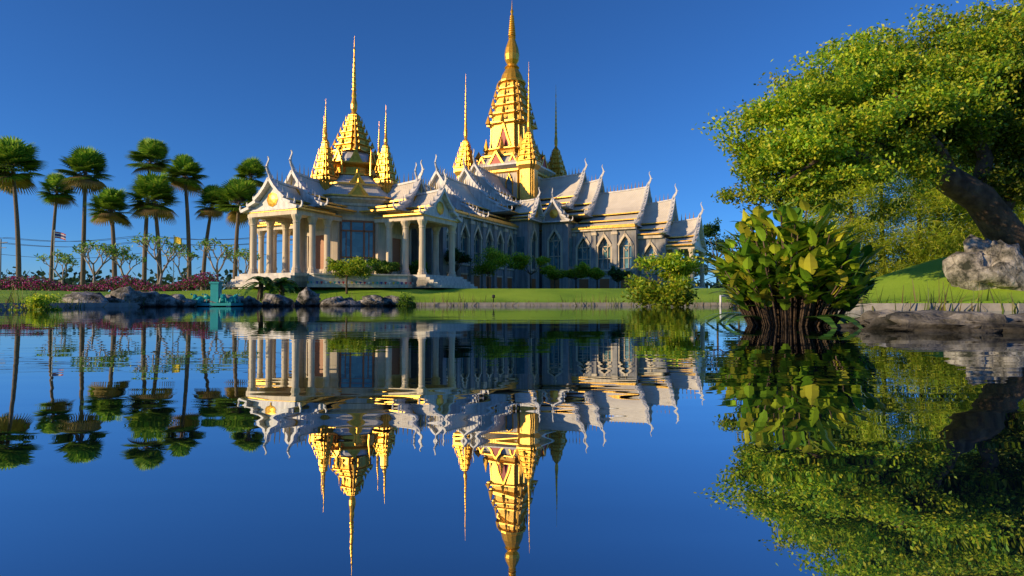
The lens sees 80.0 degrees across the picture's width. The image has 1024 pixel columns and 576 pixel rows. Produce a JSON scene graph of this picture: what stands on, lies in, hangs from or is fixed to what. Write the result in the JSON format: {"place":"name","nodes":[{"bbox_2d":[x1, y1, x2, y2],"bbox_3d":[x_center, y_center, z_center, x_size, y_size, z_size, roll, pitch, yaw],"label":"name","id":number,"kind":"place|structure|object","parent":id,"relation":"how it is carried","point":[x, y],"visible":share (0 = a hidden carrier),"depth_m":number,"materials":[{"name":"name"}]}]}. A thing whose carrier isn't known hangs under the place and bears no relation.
{"place":"outdoors","nodes":[
{"label":"outdoors","id":0,"kind":"place"},
{"bbox_2d":[0,279,1018,310],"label":"bank fringe","id":1,"kind":"object","parent":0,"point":[10,300],"visible":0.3,"depth_m":18.37,"materials":[{"name":"green plant"}]},
{"bbox_2d":[0,0,1021,291],"label":"sky","id":2,"kind":"structure","parent":0,"point":[222,83],"materials":[{"name":"blue"}]},
{"bbox_2d":[0,306,1023,575],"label":"pond water","id":3,"kind":"structure","parent":0,"point":[426,440],"depth_m":1.07,"materials":[{"name":"blue liquid"}]},
{"bbox_2d":[190,282,242,306],"bbox_3d":[-16.000,0.374,33.000,2.591,1.410,1.500,0,-1,0],"label":"frog fountain","id":4,"kind":"object","parent":3,"relation":"on","point":[218,297],"visible":0.95,"depth_m":32.79,"materials":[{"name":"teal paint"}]},
{"bbox_2d":[719,295,728,305],"bbox_3d":[13.158,0.747,36.582,2.218,0.667,0.164,1,-2,-35],"label":"water pipe","id":5,"kind":"object","parent":3,"relation":"on","point":[720,300],"visible":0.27,"depth_m":35.96,"materials":[{"name":"white"}]},
{"bbox_2d":[696,195,886,328],"bbox_3d":[2.986,-0.293,6.645,1.934,1.503,1.908,0,-1,0],"label":"bush","id":6,"kind":"object","parent":3,"relation":"in","point":[796,272],"visible":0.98,"depth_m":6.18,"materials":[{"name":"green plant"}]},
{"bbox_2d":[0,257,1023,302],"bbox_3d":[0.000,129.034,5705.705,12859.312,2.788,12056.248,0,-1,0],"label":"ground","id":7,"kind":"structure","parent":0,"point":[922,275],"depth_m":40.37,"materials":[{"name":"green plant"}]},
{"bbox_2d":[0,163,16,193],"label":"palm","id":8,"kind":"object","parent":7,"relation":"on","point":[6,188],"visible":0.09,"depth_m":71.59,"materials":[{"name":"green plant"}]},
{"bbox_2d":[0,135,48,289],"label":"palm","id":9,"kind":"object","parent":7,"relation":"on","point":[16,152],"visible":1,"depth_m":60.10,"materials":[{"name":"green plant"}]},
{"bbox_2d":[1,290,62,309],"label":"yellow shrub","id":10,"kind":"object","parent":7,"relation":"on","point":[35,302],"visible":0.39,"depth_m":18.53,"materials":[{"name":"green plant"}]},
{"bbox_2d":[36,172,77,290],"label":"palm","id":11,"kind":"object","parent":7,"relation":"on","point":[56,199],"visible":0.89,"depth_m":75.04,"materials":[{"name":"green plant"}]},
{"bbox_2d":[34,249,80,282],"bbox_3d":[-36.840,-1.365,49.821,3.026,3.811,2.930,0,-1,0],"label":"frangipani","id":12,"kind":"object","parent":7,"relation":"on","point":[64,256],"visible":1,"depth_m":49.83,"materials":[{"name":"green plant"}]},
{"bbox_2d":[53,145,112,284],"bbox_3d":[-43.202,-6.748,61.756,5.043,15.454,4.782,0,-1,0],"label":"palm","id":13,"kind":"object","parent":7,"relation":"on","point":[85,161],"visible":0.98,"depth_m":61.33,"materials":[{"name":"green plant"}]},
{"bbox_2d":[72,240,121,282],"bbox_3d":[-31.420,-1.623,46.215,3.350,4.146,3.112,1,-1,-27],"label":"frangipani","id":14,"kind":"object","parent":7,"relation":"on","point":[97,248],"visible":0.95,"depth_m":45.97,"materials":[{"name":"green plant"}]},
{"bbox_2d":[83,186,132,290],"bbox_3d":[-38.696,-4.389,58.725,4.181,10.618,4.326,0,-1,0],"label":"palm","id":15,"kind":"object","parent":7,"relation":"on","point":[107,200],"visible":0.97,"depth_m":58.00,"materials":[{"name":"green plant"}]},
{"bbox_2d":[0,272,220,291],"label":"flower hedge","id":16,"kind":"object","parent":7,"relation":"on","point":[190,282],"visible":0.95,"depth_m":44.12,"materials":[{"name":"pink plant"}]},
{"bbox_2d":[53,230,181,282],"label":"flags","id":17,"kind":"object","parent":7,"relation":"on","point":[60,235],"visible":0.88,"depth_m":70.06,"materials":[{"name":"fabric"}]},
{"bbox_2d":[100,244,146,286],"bbox_3d":[-30.605,-1.528,47.660,3.164,4.074,3.172,0,-1,0],"label":"frangipani","id":18,"kind":"object","parent":7,"relation":"on","point":[124,253],"visible":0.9,"depth_m":47.83,"materials":[{"name":"green plant"}]},
{"bbox_2d":[0,234,292,278],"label":"power line","id":19,"kind":"object","parent":7,"relation":"on","point":[1,247],"visible":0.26,"depth_m":110.17,"materials":[{"name":"black"}]},
{"bbox_2d":[125,137,172,291],"bbox_3d":[-38.628,-7.517,64.668,4.796,17.162,4.964,0,-1,0],"label":"palm","id":20,"kind":"object","parent":7,"relation":"on","point":[152,152],"visible":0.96,"depth_m":64.06,"materials":[{"name":"green plant"}]},
{"bbox_2d":[120,170,179,291],"bbox_3d":[-35.353,-5.362,60.139,5.500,12.678,5.508,0,-1,0],"label":"palm","id":21,"kind":"object","parent":7,"relation":"on","point":[155,187],"visible":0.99,"depth_m":59.23,"materials":[{"name":"green plant"}]},
{"bbox_2d":[127,232,188,284],"bbox_3d":[-25.904,-1.800,44.805,2.343,4.426,4.288,0,-1,20],"label":"frangipani","id":22,"kind":"object","parent":7,"relation":"on","point":[174,244],"visible":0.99,"depth_m":44.74,"materials":[{"name":"green plant"}]},
{"bbox_2d":[167,244,199,290],"bbox_3d":[-26.610,-1.499,49.249,4.028,4.091,2.132,-1,-1,27],"label":"frangipani","id":23,"kind":"object","parent":7,"relation":"on","point":[191,255],"visible":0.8,"depth_m":49.00,"materials":[{"name":"green plant"}]},
{"bbox_2d":[163,154,208,290],"bbox_3d":[-33.297,-6.384,62.049,4.792,14.812,4.580,0,-1,0],"label":"palm","id":24,"kind":"object","parent":7,"relation":"on","point":[185,166],"visible":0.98,"depth_m":61.88,"materials":[{"name":"green plant"}]},
{"bbox_2d":[191,184,229,289],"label":"palm","id":25,"kind":"object","parent":7,"relation":"on","point":[210,212],"visible":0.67,"depth_m":65.94,"materials":[{"name":"green plant"}]},
{"bbox_2d":[193,237,233,281],"bbox_3d":[-22.495,-1.793,46.005,2.840,4.213,3.413,1,-1,-29],"label":"frangipani","id":26,"kind":"object","parent":7,"relation":"on","point":[207,245],"visible":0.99,"depth_m":45.93,"materials":[{"name":"green plant"}]},
{"bbox_2d":[211,176,257,288],"bbox_3d":[-26.948,-5.042,60.294,5.065,12.088,5.324,1,-2,-39],"label":"palm","id":27,"kind":"object","parent":7,"relation":"on","point":[237,191],"visible":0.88,"depth_m":59.84,"materials":[{"name":"green plant"}]},
{"bbox_2d":[225,245,260,273],"bbox_3d":[-22.245,-1.591,50.265,2.978,3.985,3.434,1,-1,-22],"label":"frangipani","id":28,"kind":"object","parent":7,"relation":"on","point":[241,254],"visible":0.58,"depth_m":49.98,"materials":[{"name":"green plant"}]},
{"bbox_2d":[233,156,266,265],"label":"palm","id":29,"kind":"object","parent":7,"relation":"on","point":[250,168],"visible":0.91,"depth_m":71.70,"materials":[{"name":"green plant"}]},
{"bbox_2d":[237,276,284,300],"bbox_3d":[-15.318,0.035,37.430,2.654,1.549,2.133,1,-2,-40],"label":"cycad","id":30,"kind":"object","parent":7,"relation":"on","point":[262,282],"visible":0.98,"depth_m":37.28,"materials":[{"name":"green plant"}]},
{"bbox_2d":[263,277,300,295],"bbox_3d":[-14.552,0.061,38.463,2.695,1.510,2.764,0,-1,0],"label":"cycad","id":31,"kind":"object","parent":7,"relation":"on","point":[282,283],"visible":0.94,"depth_m":38.08,"materials":[{"name":"green plant"}]},
{"bbox_2d":[324,255,373,293],"bbox_3d":[-11.447,-0.901,42.881,3.986,2.812,2.460,0,-1,20],"label":"lawn tree","id":32,"kind":"object","parent":7,"relation":"on","point":[356,266],"visible":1,"depth_m":42.31,"materials":[{"name":"green plant"}]},
{"bbox_2d":[366,257,401,273],"bbox_3d":[-9.866,-1.161,46.653,2.688,2.535,2.346,0,-1,0],"label":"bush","id":33,"kind":"object","parent":7,"relation":"on","point":[378,266],"visible":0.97,"depth_m":46.37,"materials":[{"name":"green plant"}]},
{"bbox_2d":[395,291,418,305],"bbox_3d":[-6.322,0.894,36.603,1.546,1.391,1.436,0,-1,-20],"label":"rock shrub","id":34,"kind":"object","parent":7,"relation":"on","point":[407,298],"visible":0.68,"depth_m":36.31,"materials":[{"name":"green plant"}]},
{"bbox_2d":[400,259,430,274],"bbox_3d":[-7.992,-1.157,51.742,2.297,2.728,2.998,-1,-2,43],"label":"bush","id":35,"kind":"object","parent":7,"relation":"on","point":[413,269],"visible":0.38,"depth_m":51.14,"materials":[{"name":"green plant"}]},
{"bbox_2d":[1,254,901,291],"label":"distant trees","id":36,"kind":"object","parent":7,"relation":"on","point":[73,280],"visible":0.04,"depth_m":222.76,"materials":[{"name":"green plant"}]},
{"bbox_2d":[444,247,471,276],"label":"lawn tree","id":37,"kind":"object","parent":7,"relation":"on","point":[461,257],"visible":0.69,"depth_m":54.83,"materials":[{"name":"green plant"}]},
{"bbox_2d":[223,7,706,288],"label":"temple","id":38,"kind":"structure","parent":7,"relation":"on","point":[513,190],"depth_m":62.67,"materials":[{"name":"gold"},{"name":"cream stone"},{"name":"roof tile"}]},
{"bbox_2d":[470,245,519,288],"bbox_3d":[-1.673,-1.814,56.227,4.932,4.350,5.247,0,-1,0],"label":"lawn tree","id":39,"kind":"object","parent":7,"relation":"on","point":[496,258],"visible":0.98,"depth_m":55.74,"materials":[{"name":"green plant"}]},
{"bbox_2d":[0,302,1023,310],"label":"pond kerb","id":40,"kind":"structure","parent":7,"relation":"on","point":[956,306],"depth_m":25.96,"materials":[{"name":"concrete"}]},
{"bbox_2d":[508,251,550,288],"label":"lawn tree","id":41,"kind":"object","parent":7,"relation":"on","point":[521,260],"visible":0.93,"depth_m":57.62,"materials":[{"name":"green plant"}]},
{"bbox_2d":[62,234,1023,333],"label":"rocks","id":42,"kind":"object","parent":7,"relation":"on","point":[998,264],"visible":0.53,"depth_m":19.14,"materials":[{"name":"stone"}]},
{"bbox_2d":[540,265,567,288],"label":"lawn tree","id":43,"kind":"object","parent":7,"relation":"on","point":[552,272],"visible":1,"depth_m":58.50,"materials":[{"name":"green plant"}]},
{"bbox_2d":[559,261,590,288],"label":"lawn tree","id":44,"kind":"object","parent":7,"relation":"on","point":[580,270],"visible":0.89,"depth_m":59.74,"materials":[{"name":"green plant"}]},
{"bbox_2d":[586,267,606,287],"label":"lawn tree","id":45,"kind":"object","parent":7,"relation":"on","point":[595,273],"visible":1,"depth_m":59.14,"materials":[{"name":"green plant"}]},
{"bbox_2d":[607,265,632,287],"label":"lawn tree","id":46,"kind":"object","parent":7,"relation":"on","point":[617,275],"visible":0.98,"depth_m":59.95,"materials":[{"name":"green plant"}]},
{"bbox_2d":[620,249,704,306],"bbox_3d":[7.295,-0.292,30.053,4.239,3.285,3.521,-1,-2,42],"label":"bank shrub","id":47,"kind":"object","parent":7,"relation":"on","point":[678,267],"visible":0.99,"depth_m":29.25,"materials":[{"name":"green plant"}]},
{"bbox_2d":[694,252,713,276],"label":"tree","id":48,"kind":"object","parent":7,"relation":"on","point":[707,265],"visible":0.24,"depth_m":129.05,"materials":[{"name":"green plant"}]},
{"bbox_2d":[688,217,738,287],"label":"tree","id":49,"kind":"object","parent":7,"relation":"on","point":[711,230],"visible":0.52,"depth_m":110.52,"materials":[{"name":"green plant"}]},
{"bbox_2d":[798,186,871,269],"bbox_3d":[17.804,-3.506,34.525,6.268,9.434,6.030,0,-1,0],"label":"casuarina","id":50,"kind":"object","parent":7,"relation":"on","point":[830,220],"visible":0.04,"depth_m":33.46,"materials":[{"name":"green plant"}]},
{"bbox_2d":[691,0,1023,255],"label":"old tree","id":51,"kind":"object","parent":7,"relation":"on","point":[878,110],"visible":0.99,"depth_m":19.46,"materials":[{"name":"green plant"}]},
{"bbox_2d":[809,169,909,277],"bbox_3d":[18.849,-3.786,34.182,5.458,8.943,5.872,0,-1,0],"label":"casuarina","id":52,"kind":"object","parent":7,"relation":"on","point":[881,243],"visible":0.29,"depth_m":32.86,"materials":[{"name":"green plant"}]},
{"bbox_2d":[834,167,935,278],"bbox_3d":[20.803,-4.111,34.148,5.836,9.561,5.761,0,-1,0],"label":"casuarina","id":53,"kind":"object","parent":7,"relation":"on","point":[886,197],"visible":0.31,"depth_m":33.33,"materials":[{"name":"green plant"}]},
{"bbox_2d":[862,166,974,276],"bbox_3d":[22.551,-4.433,34.023,6.418,9.446,5.364,-1,-2,36],"label":"casuarina","id":54,"kind":"object","parent":7,"relation":"on","point":[938,202],"visible":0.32,"depth_m":33.16,"materials":[{"name":"green plant"}]},
{"bbox_2d":[887,157,983,264],"bbox_3d":[24.451,-4.530,35.033,6.109,10.279,5.544,-1,-2,34],"label":"casuarina","id":55,"kind":"object","parent":7,"relation":"on","point":[962,210],"visible":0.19,"depth_m":34.29,"materials":[{"name":"green plant"}]},
{"bbox_2d":[897,160,993,257],"bbox_3d":[26.281,-4.505,36.153,6.221,9.677,6.355,1,-2,-33],"label":"casuarina","id":56,"kind":"object","parent":7,"relation":"on","point":[960,167],"visible":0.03,"depth_m":35.56,"materials":[{"name":"green plant"}]},
{"bbox_2d":[951,153,1023,239],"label":"casuarina","id":57,"kind":"object","parent":7,"relation":"on","point":[1013,209],"depth_m":35.91,"materials":[{"name":"green plant"}]},
{"bbox_2d":[952,155,1023,245],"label":"casuarina","id":58,"kind":"object","parent":7,"relation":"on","point":[972,222],"visible":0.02,"depth_m":35.81,"materials":[{"name":"green plant"}]},
{"bbox_2d":[1013,203,1023,224],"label":"bush","id":59,"kind":"object","parent":7,"relation":"on","point":[1019,216],"visible":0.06,"depth_m":35.51,"materials":[{"name":"green plant"}]}
]}

